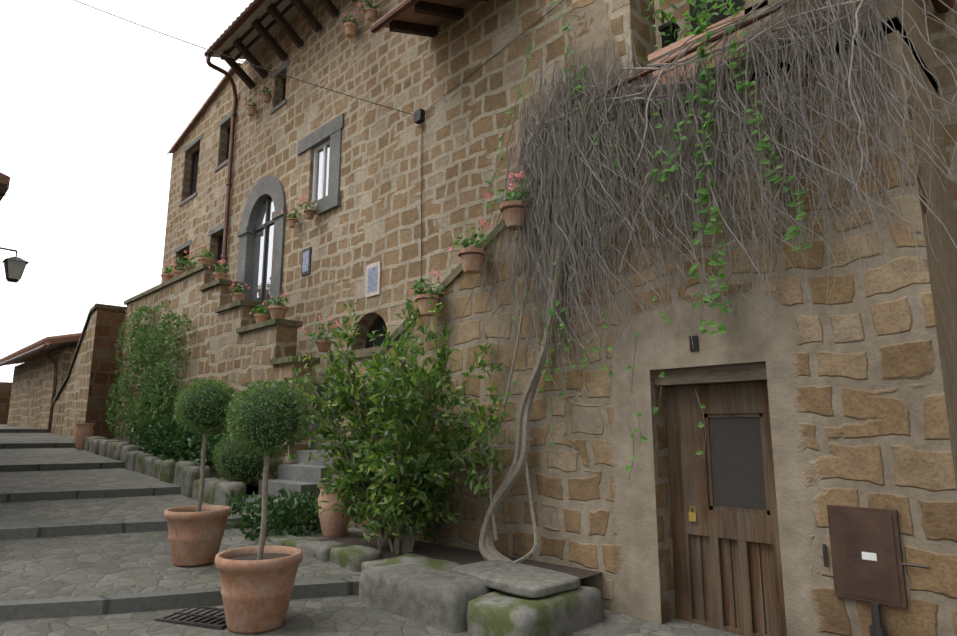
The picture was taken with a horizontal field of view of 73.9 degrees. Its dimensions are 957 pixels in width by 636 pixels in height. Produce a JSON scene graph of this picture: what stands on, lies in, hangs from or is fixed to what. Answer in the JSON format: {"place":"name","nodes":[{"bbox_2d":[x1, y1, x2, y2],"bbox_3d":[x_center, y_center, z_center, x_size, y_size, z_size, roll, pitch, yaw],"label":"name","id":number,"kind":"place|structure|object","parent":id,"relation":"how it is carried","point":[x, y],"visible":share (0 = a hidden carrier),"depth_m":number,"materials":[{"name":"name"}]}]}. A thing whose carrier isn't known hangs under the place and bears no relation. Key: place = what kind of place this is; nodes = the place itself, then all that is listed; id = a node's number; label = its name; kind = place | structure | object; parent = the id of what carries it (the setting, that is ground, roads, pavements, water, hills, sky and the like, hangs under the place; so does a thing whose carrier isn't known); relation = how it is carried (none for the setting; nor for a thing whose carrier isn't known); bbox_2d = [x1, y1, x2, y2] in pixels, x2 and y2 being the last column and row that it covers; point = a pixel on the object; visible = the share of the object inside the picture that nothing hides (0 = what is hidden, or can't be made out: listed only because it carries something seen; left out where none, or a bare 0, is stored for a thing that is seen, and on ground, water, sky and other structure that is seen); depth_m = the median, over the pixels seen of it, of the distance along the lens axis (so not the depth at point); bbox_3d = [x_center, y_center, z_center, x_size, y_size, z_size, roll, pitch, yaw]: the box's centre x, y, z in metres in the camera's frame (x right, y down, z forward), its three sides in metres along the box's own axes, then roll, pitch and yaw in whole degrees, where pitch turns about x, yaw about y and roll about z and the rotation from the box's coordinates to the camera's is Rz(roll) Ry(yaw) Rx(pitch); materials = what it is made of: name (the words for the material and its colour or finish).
{"place":"outdoors","nodes":[
{"label":"outdoors","id":0,"kind":"place"},
{"bbox_2d":[0,172,9,200],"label":"building eave","id":1,"kind":"object","parent":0,"point":[4,182],"visible":1,"depth_m":8.00,"materials":[{"name":"brown wood"}]},
{"bbox_2d":[7,347,75,428],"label":"building wall","id":2,"kind":"structure","parent":0,"point":[31,394],"depth_m":20.42,"materials":[{"name":"brown stone"}]},
{"bbox_2d":[0,333,80,429],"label":"building roof","id":3,"kind":"structure","parent":2,"relation":"on","point":[43,346],"depth_m":18.43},
{"bbox_2d":[85,308,125,438],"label":"wall pillar","id":4,"kind":"structure","parent":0,"point":[104,363],"depth_m":15.71,"materials":[{"name":"brown stone"}]},
{"bbox_2d":[0,0,252,381],"label":"sky","id":5,"kind":"structure","parent":0,"point":[94,103],"materials":[{"name":"white"}]},
{"bbox_2d":[0,424,739,635],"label":"street paving","id":6,"kind":"structure","parent":0,"point":[85,549],"depth_m":5.88,"materials":[{"name":"grey stone"}]},
{"bbox_2d":[0,382,11,423],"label":"end wall","id":7,"kind":"structure","parent":6,"relation":"on","point":[5,391],"depth_m":27.62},
{"bbox_2d":[51,309,96,438],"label":"stair side wall","id":8,"kind":"structure","parent":6,"relation":"on","point":[70,408],"depth_m":16.28,"materials":[{"name":"beige stone"}]},
{"bbox_2d":[52,303,126,403],"bbox_3d":[-10.457,1.082,17.066,0.750,2.380,3.650,10,-14,-43],"label":"wall coping","id":9,"kind":"object","parent":8,"relation":"on","point":[103,306],"visible":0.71,"depth_m":16.43,"materials":[{"name":"stone"}]},
{"bbox_2d":[155,606,226,629],"bbox_3d":[-2.112,2.325,4.942,0.620,0.026,0.400,-3,-10,18],"label":"drain grate","id":10,"kind":"object","parent":6,"relation":"on","point":[218,625],"visible":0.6,"depth_m":4.87,"materials":[{"name":"metal"}]},
{"bbox_2d":[164,505,231,565],"bbox_3d":[-2.745,2.115,6.195,0.612,0.500,0.612,10,-14,-43],"label":"topiary pot","id":11,"kind":"object","parent":6,"relation":"on","point":[195,537],"visible":0.92,"depth_m":6.00,"materials":[{"name":"ceramic"}]},
{"bbox_2d":[173,377,239,511],"bbox_3d":[-2.723,1.257,6.323,0.630,1.340,0.623,-1,-10,6],"label":"topiary tree","id":12,"kind":"object","parent":11,"relation":"on","point":[205,404],"visible":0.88,"depth_m":6.25,"materials":[{"name":"green plant"}]},
{"bbox_2d":[74,423,354,537],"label":"terracotta pots","id":13,"kind":"object","parent":6,"relation":"on","point":[333,524],"visible":0.6,"depth_m":7.35,"materials":[{"name":"orange ceramic"}]},
{"bbox_2d":[214,545,302,633],"bbox_3d":[-1.669,2.051,4.818,0.643,0.520,0.643,10,-14,-43],"label":"plant pot","id":14,"kind":"object","parent":6,"relation":"on","point":[256,594],"visible":0.96,"depth_m":4.61,"materials":[{"name":"ceramic"}]},
{"bbox_2d":[224,379,312,559],"bbox_3d":[-1.640,1.162,4.952,0.692,1.387,0.672,10,-14,-43],"label":"topiary","id":15,"kind":"object","parent":14,"relation":"on","point":[267,418],"visible":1,"depth_m":4.87,"materials":[{"name":"green plant"}]},
{"bbox_2d":[225,487,320,540],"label":"plants","id":16,"kind":"object","parent":6,"relation":"on","point":[272,516],"visible":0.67,"depth_m":7.49,"materials":[{"name":"green plant"}]},
{"bbox_2d":[242,436,332,525],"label":"entry steps","id":17,"kind":"structure","parent":6,"relation":"on","point":[305,476],"depth_m":8.72,"materials":[{"name":"grey stone"}]},
{"bbox_2d":[311,383,334,449],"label":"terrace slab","id":18,"kind":"structure","parent":6,"relation":"on","point":[319,390],"depth_m":10.44,"materials":[{"name":"grey stone"}]},
{"bbox_2d":[83,436,603,635],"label":"planter bed stones","id":19,"kind":"object","parent":6,"relation":"on","point":[523,600],"visible":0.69,"depth_m":5.02,"materials":[{"name":"grey stone"}]},
{"bbox_2d":[108,438,601,578],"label":"planter soil","id":20,"kind":"structure","parent":19,"relation":"in","point":[462,556],"depth_m":6.30,"materials":[{"name":"brown soil"}]},
{"bbox_2d":[105,301,197,440],"bbox_3d":[-7.303,1.309,13.918,0.445,3.447,5.107,10,-14,-43],"label":"wall climber plant","id":21,"kind":"object","parent":20,"relation":"on","point":[155,399],"depth_m":13.63,"materials":[{"name":"green plant"}]},
{"bbox_2d":[124,413,232,470],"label":"bed plants","id":22,"kind":"object","parent":20,"relation":"on","point":[162,437],"visible":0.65,"depth_m":10.72,"materials":[{"name":"green plant"}]},
{"bbox_2d":[212,429,281,486],"bbox_3d":[-3.384,2.019,9.323,0.977,0.895,0.985,10,-14,-43],"label":"box ball shrub","id":23,"kind":"object","parent":20,"relation":"on","point":[240,462],"visible":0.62,"depth_m":9.05,"materials":[{"name":"green plant"}]},
{"bbox_2d":[276,488,322,536],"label":"plants","id":24,"kind":"object","parent":20,"relation":"on","point":[297,508],"visible":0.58,"depth_m":7.53,"materials":[{"name":"green plant"}]},
{"bbox_2d":[284,279,510,553],"bbox_3d":[-0.985,0.922,6.605,1.561,2.924,3.219,10,-14,-43],"label":"photinia shrub","id":25,"kind":"object","parent":20,"relation":"on","point":[398,477],"visible":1,"depth_m":6.26,"materials":[{"name":"green plant"}]},
{"bbox_2d":[393,0,956,562],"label":"bare vines","id":26,"kind":"object","parent":20,"relation":"on","point":[555,162],"visible":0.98,"depth_m":5.13,"materials":[{"name":"grey plant"}]},
{"bbox_2d":[485,0,813,479],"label":"green vine strands","id":27,"kind":"object","parent":26,"relation":"hanging from","point":[701,28],"visible":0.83,"depth_m":5.02,"materials":[{"name":"green plant"}]},
{"bbox_2d":[331,0,956,635],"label":"stone wall","id":28,"kind":"structure","parent":0,"point":[857,410],"depth_m":4.71,"materials":[{"name":"beige stone"}]},
{"bbox_2d":[333,37,788,360],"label":"door block copings","id":29,"kind":"object","parent":28,"relation":"on","point":[453,274],"depth_m":7.07,"materials":[{"name":"brown stone"}]},
{"bbox_2d":[564,3,786,142],"bbox_3d":[1.546,-1.957,5.368,0.044,0.502,2.062,10,-14,-43],"label":"terrace rail pipe","id":30,"kind":"object","parent":28,"relation":"attached to","point":[715,38],"visible":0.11,"depth_m":5.17,"materials":[{"name":"orange metal"}]},
{"bbox_2d":[648,0,767,90],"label":"terrace planter box","id":31,"kind":"object","parent":28,"relation":"on","point":[653,56],"visible":0.22,"depth_m":5.33,"materials":[{"name":"ceramic"}]},
{"bbox_2d":[653,335,786,635],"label":"door","id":32,"kind":"structure","parent":28,"relation":"in","point":[728,577],"depth_m":4.89,"materials":[{"name":"brown wood"}]},
{"bbox_2d":[822,505,929,635],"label":"utility meter box","id":33,"kind":"object","parent":28,"relation":"attached to","point":[868,564],"visible":0.94,"depth_m":3.94,"materials":[{"name":"brown paint"}]},
{"bbox_2d":[689,0,744,31],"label":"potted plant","id":34,"kind":"object","parent":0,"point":[721,15],"visible":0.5,"depth_m":6.54,"materials":[{"name":"black"}]},
{"bbox_2d":[619,17,937,132],"bbox_3d":[0.844,0.609,6.671,1.200,4.300,6.800,10,-14,-43],"label":"coping","id":35,"kind":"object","parent":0,"point":[855,42],"depth_m":4.59,"materials":[{"name":"brown stone"}]},
{"bbox_2d":[604,0,656,97],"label":"terrace pier","id":36,"kind":"structure","parent":35,"relation":"on","point":[627,18],"depth_m":5.91,"materials":[{"name":"beige stone"}]},
{"label":"ground surface","id":37,"kind":"structure","parent":0,"visible":0},
{"bbox_2d":[114,269,314,492],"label":"stair wall","id":38,"kind":"structure","parent":37,"relation":"on","point":[222,350],"depth_m":11.87,"materials":[{"name":"brown stone"}]},
{"bbox_2d":[124,264,319,364],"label":"stepped parapet copings","id":39,"kind":"object","parent":38,"relation":"on","point":[258,325],"visible":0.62,"depth_m":11.37,"materials":[{"name":"grey stone"}]},
{"bbox_2d":[161,0,956,383],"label":"facade wall","id":40,"kind":"structure","parent":37,"relation":"on","point":[453,136],"depth_m":10.71,"materials":[{"name":"brown stone"}]},
{"bbox_2d":[182,251,188,270],"bbox_3d":[-7.867,-1.444,17.339,0.050,0.850,1.000,10,-14,-43],"label":"window","id":41,"kind":"structure","parent":40,"relation":"attached to","point":[185,254],"depth_m":17.63,"materials":[{"name":"black glass"}]},
{"bbox_2d":[189,148,199,195],"bbox_3d":[-7.798,-4.017,17.720,0.050,1.550,1.100,10,-14,-43],"label":"window","id":42,"kind":"structure","parent":40,"relation":"attached to","point":[194,172],"depth_m":17.99,"materials":[{"name":"black glass"}]},
{"bbox_2d":[216,235,222,266],"bbox_3d":[-6.266,-1.559,15.683,0.050,1.100,0.800,10,-14,-43],"label":"window","id":43,"kind":"structure","parent":40,"relation":"attached to","point":[220,246],"depth_m":15.92,"materials":[{"name":"black glass"}]},
{"bbox_2d":[226,126,230,159],"bbox_3d":[-6.213,-4.399,16.129,0.050,1.150,0.750,10,-14,-43],"label":"window","id":44,"kind":"structure","parent":40,"relation":"attached to","point":[228,143],"depth_m":16.37,"materials":[{"name":"black glass"}]},
{"bbox_2d":[174,59,289,252],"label":"window lintels","id":45,"kind":"object","parent":40,"relation":"attached to","point":[223,122],"depth_m":16.04,"materials":[{"name":"grey stone"}]},
{"bbox_2d":[204,0,264,266],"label":"gutter and downpipe","id":46,"kind":"object","parent":40,"relation":"attached to","point":[238,22],"visible":0.92,"depth_m":14.95,"materials":[{"name":"orange metal"}]},
{"bbox_2d":[167,0,354,154],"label":"roof eave","id":47,"kind":"object","parent":40,"relation":"attached to","point":[263,24],"visible":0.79,"depth_m":13.89,"materials":[{"name":"wood"}]},
{"bbox_2d":[237,175,286,319],"bbox_3d":[-4.805,-1.376,13.553,0.950,3.500,2.300,10,-14,-43],"label":"arched door surround","id":48,"kind":"object","parent":40,"relation":"attached to","point":[265,187],"visible":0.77,"depth_m":13.85,"materials":[{"name":"grey stone"}]},
{"bbox_2d":[250,196,274,304],"bbox_3d":[-4.615,-1.368,13.739,0.040,2.650,1.300,10,-14,-43],"label":"arched glass door","id":49,"kind":"structure","parent":48,"relation":"in","point":[263,230],"depth_m":13.86,"materials":[{"name":"white glass"}]},
{"bbox_2d":[282,78,285,100],"bbox_3d":[-4.215,-5.028,14.148,0.050,0.800,0.550,10,-14,-43],"label":"window","id":50,"kind":"structure","parent":40,"relation":"attached to","point":[284,89],"depth_m":14.32,"materials":[{"name":"black glass"}]},
{"bbox_2d":[17,0,563,363],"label":"electric cable","id":51,"kind":"object","parent":40,"relation":"attached to","point":[419,116],"visible":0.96,"depth_m":9.99,"materials":[{"name":"metal"}]},
{"bbox_2d":[311,140,329,205],"bbox_3d":[-2.982,-2.792,12.288,0.050,1.250,0.780,10,-14,-43],"label":"window","id":52,"kind":"structure","parent":40,"relation":"attached to","point":[320,172],"depth_m":12.38,"materials":[{"name":"grey glass"}]},
{"bbox_2d":[297,113,344,214],"bbox_3d":[-3.064,-2.803,12.252,0.180,1.800,1.680,10,-14,-43],"label":"stone window frame","id":53,"kind":"object","parent":40,"relation":"attached to","point":[331,130],"visible":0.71,"depth_m":11.85,"materials":[{"name":"grey stone"}]},
{"bbox_2d":[301,247,380,297],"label":"wall plaques","id":54,"kind":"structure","parent":40,"relation":"attached to","point":[373,281],"depth_m":10.48,"materials":[{"name":"ceramic"}]},
{"bbox_2d":[157,0,535,351],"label":"potted flowers","id":55,"kind":"object","parent":40,"relation":"attached to","point":[472,259],"visible":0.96,"depth_m":9.26,"materials":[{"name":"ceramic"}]},
{"bbox_2d":[365,316,387,347],"bbox_3d":[-1.575,0.823,10.448,0.001,1.790,1.040,10,-14,-43],"label":"arch door","id":56,"kind":"structure","parent":40,"relation":"attached to","point":[378,323],"depth_m":10.68,"materials":[{"name":"black wood"}]},
{"bbox_2d":[370,0,487,36],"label":"canopy","id":57,"kind":"object","parent":40,"relation":"attached to","point":[427,18],"visible":1,"depth_m":9.39,"materials":[{"name":"brown wood"}]},
{"bbox_2d":[658,21,679,47],"bbox_3d":[1.845,-2.644,6.131,0.150,0.360,0.150,10,-14,-43],"label":"terrace lantern","id":58,"kind":"object","parent":40,"relation":"attached to","point":[665,27],"visible":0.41,"depth_m":6.10,"materials":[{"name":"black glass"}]},
{"bbox_2d":[930,0,955,12],"bbox_3d":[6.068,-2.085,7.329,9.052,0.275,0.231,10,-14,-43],"label":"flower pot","id":59,"kind":"object","parent":40,"relation":"attached to","point":[939,6],"depth_m":5.01,"materials":[{"name":"orange ceramic"}]},
{"bbox_2d":[895,0,956,489],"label":"side wall","id":60,"kind":"structure","parent":37,"relation":"on","point":[943,275],"depth_m":4.33,"materials":[{"name":"beige stone"}]},
{"bbox_3d":[-15.898,1.989,13.633,5.050,5.200,22.700,10,-14,-43],"label":"opposite building","id":61,"kind":"object","parent":37,"relation":"on","visible":0},
{"bbox_2d":[0,247,28,282],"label":"street lamp","id":62,"kind":"object","parent":61,"relation":"attached to","point":[14,267],"visible":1,"depth_m":8.66,"materials":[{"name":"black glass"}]}
]}

